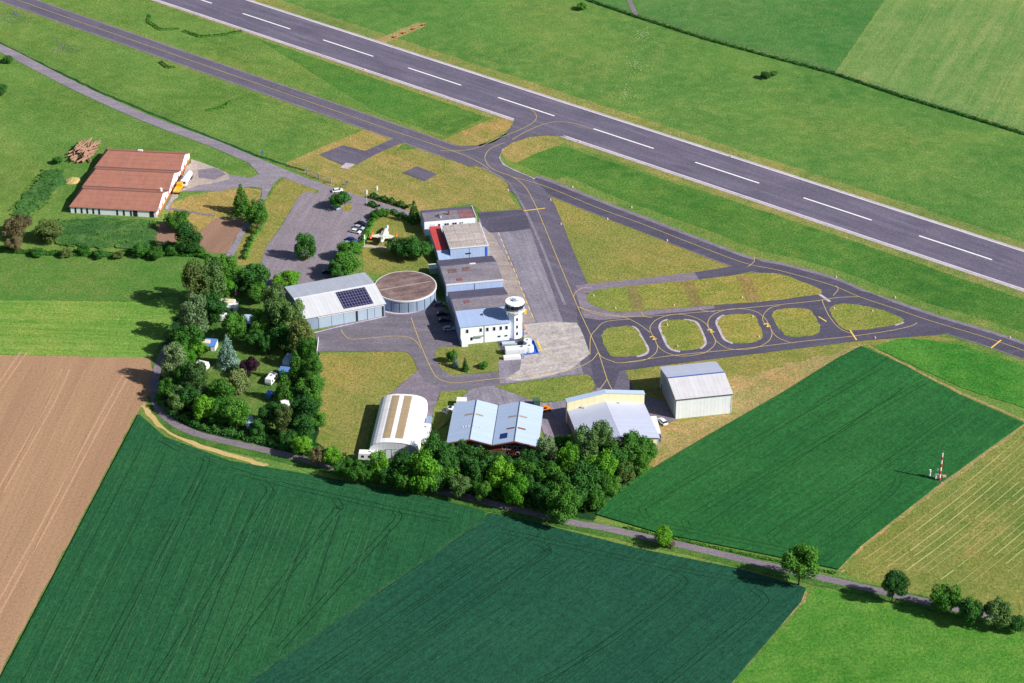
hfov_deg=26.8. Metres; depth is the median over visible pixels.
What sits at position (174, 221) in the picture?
bush
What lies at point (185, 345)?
tree
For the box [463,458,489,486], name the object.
tree
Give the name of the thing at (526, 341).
tank
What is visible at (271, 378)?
caravan
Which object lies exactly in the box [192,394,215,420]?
tree
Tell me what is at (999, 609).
tree
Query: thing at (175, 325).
undergrowth
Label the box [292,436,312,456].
tree
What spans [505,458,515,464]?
tree
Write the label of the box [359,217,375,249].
hedge
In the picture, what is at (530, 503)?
tall weeds
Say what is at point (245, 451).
lane verge
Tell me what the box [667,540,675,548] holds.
bush
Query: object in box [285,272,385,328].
solar hangar
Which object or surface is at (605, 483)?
tree
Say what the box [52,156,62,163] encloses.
bush
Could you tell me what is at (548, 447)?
tree
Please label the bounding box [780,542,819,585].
tree
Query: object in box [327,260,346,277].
tree
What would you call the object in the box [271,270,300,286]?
tree
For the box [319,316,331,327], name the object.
sliding door
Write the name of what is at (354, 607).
field boundary
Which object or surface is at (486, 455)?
tree
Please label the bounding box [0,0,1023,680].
ground
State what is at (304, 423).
tree
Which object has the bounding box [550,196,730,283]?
mown triangle
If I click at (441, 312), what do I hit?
parked car
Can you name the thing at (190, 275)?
tree
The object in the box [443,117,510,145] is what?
mown corner
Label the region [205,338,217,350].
awning
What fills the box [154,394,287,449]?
hedge
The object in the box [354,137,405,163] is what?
pad link
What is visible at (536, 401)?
container
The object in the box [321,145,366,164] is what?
heli pad
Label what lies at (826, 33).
top pasture
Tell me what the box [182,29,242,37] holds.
scrub
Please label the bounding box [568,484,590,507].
tree
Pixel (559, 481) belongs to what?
tree
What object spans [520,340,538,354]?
tray
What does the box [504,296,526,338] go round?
control tower
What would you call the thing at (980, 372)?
young crop field
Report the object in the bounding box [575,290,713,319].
worn taxiway
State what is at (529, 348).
tank
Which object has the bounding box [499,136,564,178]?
taxiway edge
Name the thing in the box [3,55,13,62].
bush
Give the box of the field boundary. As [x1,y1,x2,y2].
[241,515,487,682]
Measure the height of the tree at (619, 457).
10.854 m
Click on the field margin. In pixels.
(796, 382)
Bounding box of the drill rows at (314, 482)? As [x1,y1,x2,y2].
[165,439,469,516]
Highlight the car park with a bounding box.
[261,187,375,295]
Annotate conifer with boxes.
[216,334,239,371]
[231,184,249,217]
[273,369,294,405]
[287,350,305,385]
[407,200,420,224]
[451,355,458,367]
[461,358,468,372]
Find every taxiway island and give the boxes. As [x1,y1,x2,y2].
[586,273,821,311]
[601,326,646,356]
[661,320,704,350]
[717,314,762,342]
[771,308,819,336]
[829,304,903,329]
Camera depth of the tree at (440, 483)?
659.17 m
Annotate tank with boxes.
[503,353,523,359]
[505,345,525,354]
[523,338,531,344]
[526,344,533,352]
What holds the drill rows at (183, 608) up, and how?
on the wheat field at (258, 649)
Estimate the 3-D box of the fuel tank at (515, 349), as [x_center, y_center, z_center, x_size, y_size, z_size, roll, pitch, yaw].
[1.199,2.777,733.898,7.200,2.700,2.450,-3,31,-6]
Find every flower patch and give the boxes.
[0,3,43,24]
[592,44,673,79]
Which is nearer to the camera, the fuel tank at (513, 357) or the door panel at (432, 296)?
the fuel tank at (513, 357)
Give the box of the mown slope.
[626,335,959,465]
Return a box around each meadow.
[282,0,1023,241]
[517,146,1023,332]
[843,429,1023,617]
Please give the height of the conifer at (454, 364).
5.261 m
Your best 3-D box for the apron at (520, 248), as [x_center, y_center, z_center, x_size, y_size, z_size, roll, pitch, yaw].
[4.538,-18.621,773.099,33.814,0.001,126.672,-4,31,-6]
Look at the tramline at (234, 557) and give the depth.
630.39 m
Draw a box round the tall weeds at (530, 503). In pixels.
[330,439,645,512]
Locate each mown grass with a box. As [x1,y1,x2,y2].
[169,187,260,231]
[236,178,316,265]
[285,129,521,211]
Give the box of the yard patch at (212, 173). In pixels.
[198,168,225,179]
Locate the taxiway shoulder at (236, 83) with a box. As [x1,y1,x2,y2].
[0,0,459,162]
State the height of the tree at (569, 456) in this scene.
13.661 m
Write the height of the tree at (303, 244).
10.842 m
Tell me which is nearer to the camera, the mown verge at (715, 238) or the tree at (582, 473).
the tree at (582, 473)
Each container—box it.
[456,397,466,402]
[502,341,516,345]
[533,397,539,405]
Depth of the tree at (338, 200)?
825.07 m
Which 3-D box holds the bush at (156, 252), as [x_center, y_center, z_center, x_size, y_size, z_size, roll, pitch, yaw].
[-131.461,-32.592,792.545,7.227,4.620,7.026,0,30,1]
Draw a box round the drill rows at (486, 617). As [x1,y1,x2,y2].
[285,540,730,682]
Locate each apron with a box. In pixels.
[315,300,582,399]
[392,371,439,415]
[463,386,569,438]
[479,209,582,382]
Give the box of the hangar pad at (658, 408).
[596,388,675,422]
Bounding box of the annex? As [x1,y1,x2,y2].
[429,226,450,259]
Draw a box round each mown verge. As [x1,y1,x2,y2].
[0,0,447,148]
[150,0,1023,298]
[377,23,424,42]
[551,176,1023,365]
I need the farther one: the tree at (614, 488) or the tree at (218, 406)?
the tree at (218, 406)
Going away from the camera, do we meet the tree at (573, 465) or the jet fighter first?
the tree at (573, 465)
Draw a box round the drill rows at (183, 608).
[18,436,403,682]
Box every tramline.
[86,437,450,682]
[297,529,790,682]
[620,365,962,560]
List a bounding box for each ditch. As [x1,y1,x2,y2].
[0,42,305,170]
[585,0,1023,134]
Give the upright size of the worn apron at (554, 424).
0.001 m
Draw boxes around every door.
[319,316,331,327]
[331,314,343,325]
[344,311,355,323]
[358,309,366,320]
[368,308,374,318]
[375,306,381,317]
[386,449,396,458]
[662,376,673,413]
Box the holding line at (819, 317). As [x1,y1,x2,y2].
[523,208,1000,350]
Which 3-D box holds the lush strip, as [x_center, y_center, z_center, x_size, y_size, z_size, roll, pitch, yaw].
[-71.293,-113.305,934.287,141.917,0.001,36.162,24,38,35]
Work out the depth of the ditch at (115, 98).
902.87 m
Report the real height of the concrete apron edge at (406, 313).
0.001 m
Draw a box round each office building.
[420,205,476,235]
[455,306,509,346]
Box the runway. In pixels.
[161,0,1023,288]
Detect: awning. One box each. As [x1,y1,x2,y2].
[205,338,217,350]
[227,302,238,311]
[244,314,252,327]
[265,390,273,399]
[279,366,289,375]
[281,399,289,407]
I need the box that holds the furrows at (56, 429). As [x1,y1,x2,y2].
[0,367,142,545]
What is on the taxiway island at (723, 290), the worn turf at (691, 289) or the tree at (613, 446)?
the worn turf at (691, 289)
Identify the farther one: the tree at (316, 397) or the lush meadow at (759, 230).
the lush meadow at (759, 230)
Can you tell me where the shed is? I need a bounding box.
[428,263,436,273]
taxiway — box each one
[1,0,473,166]
[431,117,565,198]
[507,186,633,392]
[534,178,1023,358]
[575,284,958,389]
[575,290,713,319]
[576,272,698,292]
[695,259,767,278]
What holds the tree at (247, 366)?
on the ground at (44, 120)
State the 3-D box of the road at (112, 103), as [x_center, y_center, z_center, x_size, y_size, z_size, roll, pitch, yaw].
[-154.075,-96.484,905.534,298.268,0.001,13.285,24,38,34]
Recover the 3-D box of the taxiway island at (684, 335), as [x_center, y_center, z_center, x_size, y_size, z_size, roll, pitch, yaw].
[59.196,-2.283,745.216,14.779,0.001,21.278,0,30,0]
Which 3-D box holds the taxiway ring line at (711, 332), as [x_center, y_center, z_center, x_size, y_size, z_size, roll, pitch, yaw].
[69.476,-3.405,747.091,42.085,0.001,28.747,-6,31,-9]
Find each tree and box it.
[1,216,24,236]
[3,235,22,249]
[13,213,32,232]
[32,219,64,242]
[157,377,177,397]
[160,341,186,378]
[166,341,188,361]
[166,392,185,412]
[169,325,204,351]
[171,380,191,394]
[172,361,196,381]
[174,221,202,251]
[178,291,209,333]
[179,347,196,363]
[179,384,200,410]
[181,259,211,300]
[182,359,208,395]
[189,337,208,358]
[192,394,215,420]
[196,257,226,298]
[200,290,228,323]
[207,377,235,401]
[208,398,229,424]
[214,253,239,277]
[220,398,251,428]
[221,310,247,340]
[224,277,234,296]
[227,368,252,395]
[229,271,251,293]
[235,263,270,289]
[239,356,260,376]
[244,328,264,348]
[245,198,268,223]
[248,309,272,331]
[249,281,265,302]
[249,418,265,435]
[257,334,277,353]
[257,401,282,425]
[260,280,285,311]
[262,297,288,331]
[268,321,290,348]
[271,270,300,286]
[273,404,293,434]
[277,429,297,446]
[280,298,307,329]
[287,318,314,357]
[290,413,315,437]
[291,393,318,418]
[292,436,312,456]
[293,232,316,259]
[294,373,325,395]
[297,337,318,367]
[304,355,322,381]
[308,393,322,409]
[309,411,325,428]
[309,447,326,465]
[323,445,341,468]
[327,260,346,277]
[328,191,351,208]
[328,250,361,274]
[333,457,352,479]
[336,240,361,256]
[343,460,366,482]
[360,465,376,483]
[369,450,388,481]
[378,466,395,488]
[385,237,403,254]
[390,464,412,491]
[391,448,409,466]
[394,237,413,257]
[402,235,433,259]
[404,477,416,493]
[408,448,441,491]
[421,431,449,459]
[428,464,447,491]
[436,446,462,468]
[441,463,462,485]
[446,439,469,458]
[447,474,471,497]
[458,445,484,469]
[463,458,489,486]
[473,481,492,500]
[476,450,496,475]
[483,454,499,475]
[485,455,515,488]
[493,451,511,462]
[501,472,529,505]
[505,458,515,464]
[511,457,536,483]
[518,448,537,460]
[520,472,544,495]
[523,450,546,474]
[531,482,551,510]
[534,460,561,483]
[535,434,557,461]
[544,471,572,493]
[545,484,582,524]
[553,434,571,457]
[555,441,579,470]
[561,461,581,476]
[568,459,602,494]
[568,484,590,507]
[572,423,599,462]
[585,448,618,484]
[587,488,606,510]
[590,469,612,496]
[592,419,613,454]
[603,440,628,461]
[606,475,620,496]
[610,450,634,480]
[613,460,635,484]
[618,429,649,458]
[628,449,650,475]
[642,438,657,459]
[654,524,672,546]
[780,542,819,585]
[881,569,910,602]
[929,583,961,613]
[957,596,984,624]
[982,596,1012,628]
[1007,615,1023,632]
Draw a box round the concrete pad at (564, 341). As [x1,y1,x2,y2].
[506,321,589,380]
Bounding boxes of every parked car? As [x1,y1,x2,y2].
[322,269,329,273]
[332,188,342,192]
[345,236,357,240]
[349,228,361,233]
[353,224,364,229]
[355,220,366,225]
[433,301,445,306]
[436,310,448,315]
[438,317,450,322]
[442,325,454,330]
[657,417,667,425]
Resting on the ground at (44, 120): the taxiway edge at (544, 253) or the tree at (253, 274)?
the tree at (253, 274)
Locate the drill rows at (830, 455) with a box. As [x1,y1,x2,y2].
[632,365,974,537]
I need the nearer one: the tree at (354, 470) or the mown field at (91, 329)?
the tree at (354, 470)
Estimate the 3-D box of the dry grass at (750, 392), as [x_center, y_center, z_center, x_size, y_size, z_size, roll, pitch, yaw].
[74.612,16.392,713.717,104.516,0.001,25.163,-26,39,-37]
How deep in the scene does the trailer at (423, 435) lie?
685.20 m
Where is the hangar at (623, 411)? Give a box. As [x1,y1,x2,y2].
[565,389,659,454]
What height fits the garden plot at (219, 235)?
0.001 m
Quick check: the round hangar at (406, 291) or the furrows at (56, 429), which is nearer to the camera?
the furrows at (56, 429)
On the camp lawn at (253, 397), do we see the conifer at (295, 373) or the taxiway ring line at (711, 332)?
the conifer at (295, 373)
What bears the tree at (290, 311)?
on the ground at (44, 120)
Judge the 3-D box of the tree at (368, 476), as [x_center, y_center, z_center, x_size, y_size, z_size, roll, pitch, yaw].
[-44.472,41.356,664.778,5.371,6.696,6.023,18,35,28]
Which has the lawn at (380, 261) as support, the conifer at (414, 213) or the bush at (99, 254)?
the conifer at (414, 213)
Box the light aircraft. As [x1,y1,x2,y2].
[441,406,452,413]
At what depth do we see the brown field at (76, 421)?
682.77 m
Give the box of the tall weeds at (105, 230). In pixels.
[57,218,156,246]
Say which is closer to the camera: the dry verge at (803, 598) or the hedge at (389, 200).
the dry verge at (803, 598)
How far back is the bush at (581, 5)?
1003.64 m
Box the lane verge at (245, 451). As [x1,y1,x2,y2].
[147,395,1023,631]
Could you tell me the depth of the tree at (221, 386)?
701.03 m
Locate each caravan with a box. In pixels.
[196,360,210,369]
[202,339,210,343]
[221,298,235,303]
[246,415,252,428]
[265,372,277,384]
[282,353,291,365]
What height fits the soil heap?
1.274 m
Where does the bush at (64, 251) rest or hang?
on the pasture at (127, 278)
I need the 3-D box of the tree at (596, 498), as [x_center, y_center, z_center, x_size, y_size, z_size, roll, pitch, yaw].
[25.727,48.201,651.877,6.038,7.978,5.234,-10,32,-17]
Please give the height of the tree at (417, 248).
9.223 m
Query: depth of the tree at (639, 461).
666.48 m
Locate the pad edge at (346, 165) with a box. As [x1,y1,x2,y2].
[340,163,353,168]
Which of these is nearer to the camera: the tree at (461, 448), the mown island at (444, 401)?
the tree at (461, 448)
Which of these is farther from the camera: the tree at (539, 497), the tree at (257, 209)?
the tree at (257, 209)
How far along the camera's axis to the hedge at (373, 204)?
829.39 m
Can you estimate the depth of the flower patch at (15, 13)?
1000.78 m
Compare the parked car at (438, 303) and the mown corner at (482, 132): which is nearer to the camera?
the parked car at (438, 303)
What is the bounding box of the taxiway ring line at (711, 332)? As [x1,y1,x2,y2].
[650,309,771,355]
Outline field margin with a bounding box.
[653,344,862,466]
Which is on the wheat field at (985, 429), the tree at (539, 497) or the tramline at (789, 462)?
the tramline at (789, 462)
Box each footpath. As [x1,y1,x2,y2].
[170,208,214,215]
[363,245,386,248]
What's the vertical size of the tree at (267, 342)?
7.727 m
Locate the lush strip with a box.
[258,38,484,135]
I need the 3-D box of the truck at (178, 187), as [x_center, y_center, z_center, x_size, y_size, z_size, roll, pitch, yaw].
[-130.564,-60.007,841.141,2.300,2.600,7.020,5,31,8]
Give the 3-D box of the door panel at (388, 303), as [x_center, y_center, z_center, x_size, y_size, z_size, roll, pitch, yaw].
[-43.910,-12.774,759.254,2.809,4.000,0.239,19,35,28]
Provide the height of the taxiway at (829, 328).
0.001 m
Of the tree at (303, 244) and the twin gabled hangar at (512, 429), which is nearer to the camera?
the twin gabled hangar at (512, 429)
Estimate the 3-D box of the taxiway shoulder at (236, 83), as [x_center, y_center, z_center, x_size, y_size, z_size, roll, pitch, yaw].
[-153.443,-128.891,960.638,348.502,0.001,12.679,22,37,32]
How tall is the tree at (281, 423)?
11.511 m
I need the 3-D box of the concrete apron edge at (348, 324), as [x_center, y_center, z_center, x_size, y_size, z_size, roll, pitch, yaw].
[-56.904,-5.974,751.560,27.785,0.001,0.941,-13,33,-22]
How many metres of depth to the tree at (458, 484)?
656.04 m
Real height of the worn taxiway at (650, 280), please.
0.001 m
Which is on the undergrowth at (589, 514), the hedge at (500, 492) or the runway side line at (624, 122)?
the hedge at (500, 492)
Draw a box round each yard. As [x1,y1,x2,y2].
[166,159,228,209]
[498,338,521,354]
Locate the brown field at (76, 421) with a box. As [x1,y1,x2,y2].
[0,355,152,673]
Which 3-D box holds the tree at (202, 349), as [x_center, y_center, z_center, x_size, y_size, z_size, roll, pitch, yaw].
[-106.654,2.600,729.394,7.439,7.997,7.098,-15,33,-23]
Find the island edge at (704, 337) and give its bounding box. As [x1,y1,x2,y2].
[632,294,903,356]
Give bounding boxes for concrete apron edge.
[314,316,385,332]
[385,298,437,313]
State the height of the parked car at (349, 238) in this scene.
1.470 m
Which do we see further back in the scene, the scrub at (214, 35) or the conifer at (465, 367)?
the scrub at (214, 35)
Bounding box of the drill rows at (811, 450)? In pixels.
[684,379,946,533]
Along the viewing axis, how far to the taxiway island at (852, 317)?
755.68 m
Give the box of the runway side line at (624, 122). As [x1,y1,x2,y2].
[158,0,1023,289]
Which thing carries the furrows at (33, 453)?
on the brown field at (76, 421)
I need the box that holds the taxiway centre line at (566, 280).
[18,0,1023,391]
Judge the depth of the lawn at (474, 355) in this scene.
732.25 m
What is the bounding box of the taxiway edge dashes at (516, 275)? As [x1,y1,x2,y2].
[498,233,532,316]
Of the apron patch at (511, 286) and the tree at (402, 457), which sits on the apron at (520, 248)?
the apron patch at (511, 286)
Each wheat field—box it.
[0,414,486,682]
[248,513,805,682]
[596,346,1023,569]
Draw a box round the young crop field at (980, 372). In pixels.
[873,338,1023,407]
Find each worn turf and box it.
[626,285,644,311]
[679,280,704,306]
[736,276,760,301]
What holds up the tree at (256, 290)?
on the ground at (44, 120)
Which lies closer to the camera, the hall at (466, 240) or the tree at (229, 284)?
the tree at (229, 284)
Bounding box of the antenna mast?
[938,452,942,482]
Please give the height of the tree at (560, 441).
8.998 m
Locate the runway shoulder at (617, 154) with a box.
[153,0,1023,291]
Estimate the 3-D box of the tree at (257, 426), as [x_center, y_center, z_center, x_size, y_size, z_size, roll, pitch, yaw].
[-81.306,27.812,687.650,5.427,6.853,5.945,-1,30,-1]
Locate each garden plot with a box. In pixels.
[156,223,176,242]
[198,218,245,253]
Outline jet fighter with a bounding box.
[370,225,397,242]
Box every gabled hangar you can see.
[447,399,542,456]
[660,361,732,418]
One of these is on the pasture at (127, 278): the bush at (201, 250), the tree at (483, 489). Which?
the bush at (201, 250)
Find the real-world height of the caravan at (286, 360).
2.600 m
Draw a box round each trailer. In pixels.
[421,432,426,443]
[422,423,430,437]
[425,416,432,423]
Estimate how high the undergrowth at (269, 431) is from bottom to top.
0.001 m
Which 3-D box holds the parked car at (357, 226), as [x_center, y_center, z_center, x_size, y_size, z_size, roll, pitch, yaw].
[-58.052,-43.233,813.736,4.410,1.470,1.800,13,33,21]
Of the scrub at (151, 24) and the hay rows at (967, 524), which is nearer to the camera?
the hay rows at (967, 524)
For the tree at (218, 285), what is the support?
on the ground at (44, 120)
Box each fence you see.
[1,39,299,167]
[306,168,330,182]
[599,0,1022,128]
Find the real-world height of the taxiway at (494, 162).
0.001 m
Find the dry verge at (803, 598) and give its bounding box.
[732,592,807,682]
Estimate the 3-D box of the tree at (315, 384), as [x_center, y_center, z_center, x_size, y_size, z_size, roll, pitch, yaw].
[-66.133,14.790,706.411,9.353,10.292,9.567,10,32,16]
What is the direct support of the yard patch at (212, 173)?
on the barn yard at (194, 166)
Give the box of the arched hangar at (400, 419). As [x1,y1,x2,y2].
[369,394,427,458]
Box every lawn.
[151,255,320,447]
[317,351,416,458]
[362,209,433,274]
[435,341,503,374]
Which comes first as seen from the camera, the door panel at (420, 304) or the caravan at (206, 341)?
the caravan at (206, 341)
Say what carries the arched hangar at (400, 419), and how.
on the ground at (44, 120)
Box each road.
[0,44,409,216]
[164,156,288,256]
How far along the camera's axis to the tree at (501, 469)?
657.60 m
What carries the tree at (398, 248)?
on the ground at (44, 120)
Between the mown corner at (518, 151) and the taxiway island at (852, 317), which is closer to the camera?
the taxiway island at (852, 317)
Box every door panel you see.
[384,299,390,310]
[391,302,398,312]
[400,303,407,312]
[409,302,416,312]
[417,300,423,310]
[425,297,430,308]
[431,293,434,305]
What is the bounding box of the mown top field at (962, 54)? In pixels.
[835,0,1023,130]
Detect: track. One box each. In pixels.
[0,352,131,613]
[627,0,637,14]
[890,0,1023,101]
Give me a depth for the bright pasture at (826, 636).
596.75 m
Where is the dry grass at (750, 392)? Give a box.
[655,349,847,463]
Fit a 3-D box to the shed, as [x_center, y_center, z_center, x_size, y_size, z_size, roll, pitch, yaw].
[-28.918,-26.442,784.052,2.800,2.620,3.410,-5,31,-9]
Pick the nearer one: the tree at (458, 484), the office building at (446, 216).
the tree at (458, 484)
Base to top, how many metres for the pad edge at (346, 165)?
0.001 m
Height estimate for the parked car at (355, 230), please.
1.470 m
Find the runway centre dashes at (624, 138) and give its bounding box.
[202,0,991,259]
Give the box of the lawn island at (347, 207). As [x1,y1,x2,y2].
[342,203,351,210]
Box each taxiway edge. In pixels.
[481,133,505,145]
[482,167,565,304]
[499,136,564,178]
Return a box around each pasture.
[0,249,217,301]
[594,0,883,72]
[733,588,1023,682]
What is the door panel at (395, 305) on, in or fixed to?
in the round hangar at (406, 291)
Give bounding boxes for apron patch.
[478,210,530,232]
[484,232,534,322]
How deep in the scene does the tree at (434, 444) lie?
669.82 m
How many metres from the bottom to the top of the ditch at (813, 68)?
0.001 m
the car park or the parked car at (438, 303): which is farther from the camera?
the car park
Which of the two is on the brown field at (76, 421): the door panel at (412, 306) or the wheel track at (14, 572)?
the wheel track at (14, 572)
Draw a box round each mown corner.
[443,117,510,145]
[502,135,565,162]
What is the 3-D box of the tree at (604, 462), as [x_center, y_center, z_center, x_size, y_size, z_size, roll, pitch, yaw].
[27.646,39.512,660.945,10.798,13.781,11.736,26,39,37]
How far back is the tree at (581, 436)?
667.82 m
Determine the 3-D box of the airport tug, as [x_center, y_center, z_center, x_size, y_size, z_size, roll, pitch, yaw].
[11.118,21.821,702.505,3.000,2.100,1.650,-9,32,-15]
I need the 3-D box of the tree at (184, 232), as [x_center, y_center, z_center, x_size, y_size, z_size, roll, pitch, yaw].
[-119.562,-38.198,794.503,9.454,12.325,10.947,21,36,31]
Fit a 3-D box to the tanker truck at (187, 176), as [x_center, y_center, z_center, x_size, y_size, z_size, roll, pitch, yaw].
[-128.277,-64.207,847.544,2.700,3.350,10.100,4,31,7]
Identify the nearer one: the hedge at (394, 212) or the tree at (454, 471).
the tree at (454, 471)
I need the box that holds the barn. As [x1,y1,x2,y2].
[69,148,189,217]
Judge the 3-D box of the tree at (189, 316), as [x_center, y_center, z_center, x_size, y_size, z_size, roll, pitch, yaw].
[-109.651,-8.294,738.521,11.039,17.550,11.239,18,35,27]
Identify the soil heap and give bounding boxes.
[65,177,80,183]
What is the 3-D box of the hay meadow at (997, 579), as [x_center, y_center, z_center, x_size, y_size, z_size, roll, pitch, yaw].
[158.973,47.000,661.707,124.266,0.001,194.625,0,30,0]
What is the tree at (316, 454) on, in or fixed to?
on the ground at (44, 120)
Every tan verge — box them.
[141,404,267,465]
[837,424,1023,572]
[867,345,1023,420]
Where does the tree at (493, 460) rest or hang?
on the ground at (44, 120)
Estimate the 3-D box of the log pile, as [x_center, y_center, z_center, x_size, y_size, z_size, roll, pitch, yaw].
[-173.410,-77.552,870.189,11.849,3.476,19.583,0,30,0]
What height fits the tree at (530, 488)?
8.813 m
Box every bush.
[0,84,7,95]
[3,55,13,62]
[31,247,45,256]
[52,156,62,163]
[59,248,72,257]
[76,244,89,254]
[94,249,106,258]
[112,251,123,257]
[131,241,149,256]
[146,245,164,258]
[161,240,180,254]
[163,210,189,229]
[195,246,205,255]
[248,221,261,231]
[369,209,382,219]
[381,207,389,215]
[445,350,457,362]
[479,361,488,368]
[576,2,587,8]
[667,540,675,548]
[760,71,771,78]
[770,70,777,75]
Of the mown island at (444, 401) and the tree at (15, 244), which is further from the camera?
the tree at (15, 244)
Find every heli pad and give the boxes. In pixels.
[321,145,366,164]
[403,166,435,180]
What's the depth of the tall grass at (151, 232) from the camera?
809.69 m
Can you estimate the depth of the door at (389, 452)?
677.57 m
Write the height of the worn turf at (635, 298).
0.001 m
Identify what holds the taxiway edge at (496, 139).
on the taxiway at (494, 162)
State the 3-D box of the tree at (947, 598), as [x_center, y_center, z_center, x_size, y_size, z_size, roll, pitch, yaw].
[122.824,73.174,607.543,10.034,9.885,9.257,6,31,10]
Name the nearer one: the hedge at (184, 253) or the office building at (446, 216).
the hedge at (184, 253)
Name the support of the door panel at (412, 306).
in the round hangar at (406, 291)
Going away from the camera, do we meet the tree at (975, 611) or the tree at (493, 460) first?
the tree at (975, 611)
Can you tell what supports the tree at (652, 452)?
on the mown slope
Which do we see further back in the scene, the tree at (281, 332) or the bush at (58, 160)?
the bush at (58, 160)
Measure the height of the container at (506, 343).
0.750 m
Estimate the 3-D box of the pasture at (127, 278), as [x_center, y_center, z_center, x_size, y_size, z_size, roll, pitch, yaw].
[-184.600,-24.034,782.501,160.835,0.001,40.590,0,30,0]
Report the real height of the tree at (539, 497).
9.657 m
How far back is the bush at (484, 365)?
725.18 m
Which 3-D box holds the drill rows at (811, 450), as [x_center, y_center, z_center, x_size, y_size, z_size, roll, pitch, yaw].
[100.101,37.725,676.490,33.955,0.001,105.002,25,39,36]
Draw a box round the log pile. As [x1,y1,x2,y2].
[67,137,100,163]
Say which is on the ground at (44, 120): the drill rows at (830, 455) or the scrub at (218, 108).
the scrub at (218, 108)
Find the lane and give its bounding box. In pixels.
[149,345,995,618]
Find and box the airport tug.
[542,404,550,412]
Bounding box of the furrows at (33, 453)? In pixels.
[0,366,136,622]
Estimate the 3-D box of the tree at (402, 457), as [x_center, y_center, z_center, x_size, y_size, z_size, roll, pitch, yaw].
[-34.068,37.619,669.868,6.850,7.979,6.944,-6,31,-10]
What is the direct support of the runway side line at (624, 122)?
on the runway
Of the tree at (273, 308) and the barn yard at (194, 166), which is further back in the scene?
the barn yard at (194, 166)
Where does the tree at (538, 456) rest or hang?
on the ground at (44, 120)
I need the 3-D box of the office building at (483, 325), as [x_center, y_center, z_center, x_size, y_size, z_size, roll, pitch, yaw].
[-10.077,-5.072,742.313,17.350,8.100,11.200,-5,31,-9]
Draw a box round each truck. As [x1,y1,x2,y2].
[173,182,182,193]
[180,170,192,186]
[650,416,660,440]
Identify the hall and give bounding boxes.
[436,256,502,302]
[442,222,488,258]
[447,287,508,328]
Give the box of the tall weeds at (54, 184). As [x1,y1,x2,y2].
[10,167,64,216]
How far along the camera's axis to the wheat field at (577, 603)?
607.20 m
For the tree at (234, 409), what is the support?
on the ground at (44, 120)
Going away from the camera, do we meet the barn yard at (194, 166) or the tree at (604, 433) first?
the tree at (604, 433)
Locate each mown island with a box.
[432,390,468,430]
[495,374,595,401]
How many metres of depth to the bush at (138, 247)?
793.03 m
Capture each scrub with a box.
[145,14,179,30]
[159,61,175,67]
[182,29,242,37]
[205,100,233,111]
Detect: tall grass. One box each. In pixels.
[9,169,66,216]
[55,216,156,249]
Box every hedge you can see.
[0,247,217,259]
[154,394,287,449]
[241,223,263,258]
[306,443,646,507]
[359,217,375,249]
[367,200,380,208]
[369,192,411,209]
[390,208,412,219]
[588,0,1023,134]
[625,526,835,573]
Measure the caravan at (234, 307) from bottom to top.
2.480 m
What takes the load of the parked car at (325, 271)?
on the car park
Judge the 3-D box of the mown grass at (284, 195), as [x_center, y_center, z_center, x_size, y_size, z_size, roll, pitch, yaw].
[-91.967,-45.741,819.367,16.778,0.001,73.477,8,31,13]
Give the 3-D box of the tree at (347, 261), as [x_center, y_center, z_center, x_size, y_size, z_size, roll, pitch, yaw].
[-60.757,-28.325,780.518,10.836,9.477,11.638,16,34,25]
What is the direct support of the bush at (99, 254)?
on the pasture at (127, 278)
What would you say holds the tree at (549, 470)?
on the ground at (44, 120)
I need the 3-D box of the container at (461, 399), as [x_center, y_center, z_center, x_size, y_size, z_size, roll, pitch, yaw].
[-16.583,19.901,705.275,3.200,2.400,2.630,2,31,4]
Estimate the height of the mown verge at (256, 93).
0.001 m
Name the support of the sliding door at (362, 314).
in the solar hangar at (341, 300)
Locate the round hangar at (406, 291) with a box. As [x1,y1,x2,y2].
[375,271,436,312]
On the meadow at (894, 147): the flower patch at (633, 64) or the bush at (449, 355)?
the flower patch at (633, 64)
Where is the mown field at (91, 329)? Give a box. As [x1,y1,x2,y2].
[0,296,179,357]
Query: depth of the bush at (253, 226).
810.69 m
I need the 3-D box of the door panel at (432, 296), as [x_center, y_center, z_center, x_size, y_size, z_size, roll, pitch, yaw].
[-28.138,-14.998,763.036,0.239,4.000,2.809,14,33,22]
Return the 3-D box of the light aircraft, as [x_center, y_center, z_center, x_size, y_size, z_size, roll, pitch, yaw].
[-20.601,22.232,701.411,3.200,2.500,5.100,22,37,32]
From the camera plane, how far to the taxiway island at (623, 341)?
740.75 m
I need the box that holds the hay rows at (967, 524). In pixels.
[865,437,1023,582]
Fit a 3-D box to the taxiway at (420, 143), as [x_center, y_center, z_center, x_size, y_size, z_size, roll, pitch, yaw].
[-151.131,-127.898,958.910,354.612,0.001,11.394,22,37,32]
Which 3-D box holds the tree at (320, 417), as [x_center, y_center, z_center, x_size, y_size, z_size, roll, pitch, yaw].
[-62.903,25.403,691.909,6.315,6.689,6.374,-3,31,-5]
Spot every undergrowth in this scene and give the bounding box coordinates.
[158,346,319,454]
[159,295,221,379]
[310,441,628,520]
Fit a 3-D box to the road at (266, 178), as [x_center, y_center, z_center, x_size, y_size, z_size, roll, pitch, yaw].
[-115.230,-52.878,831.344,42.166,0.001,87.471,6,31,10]

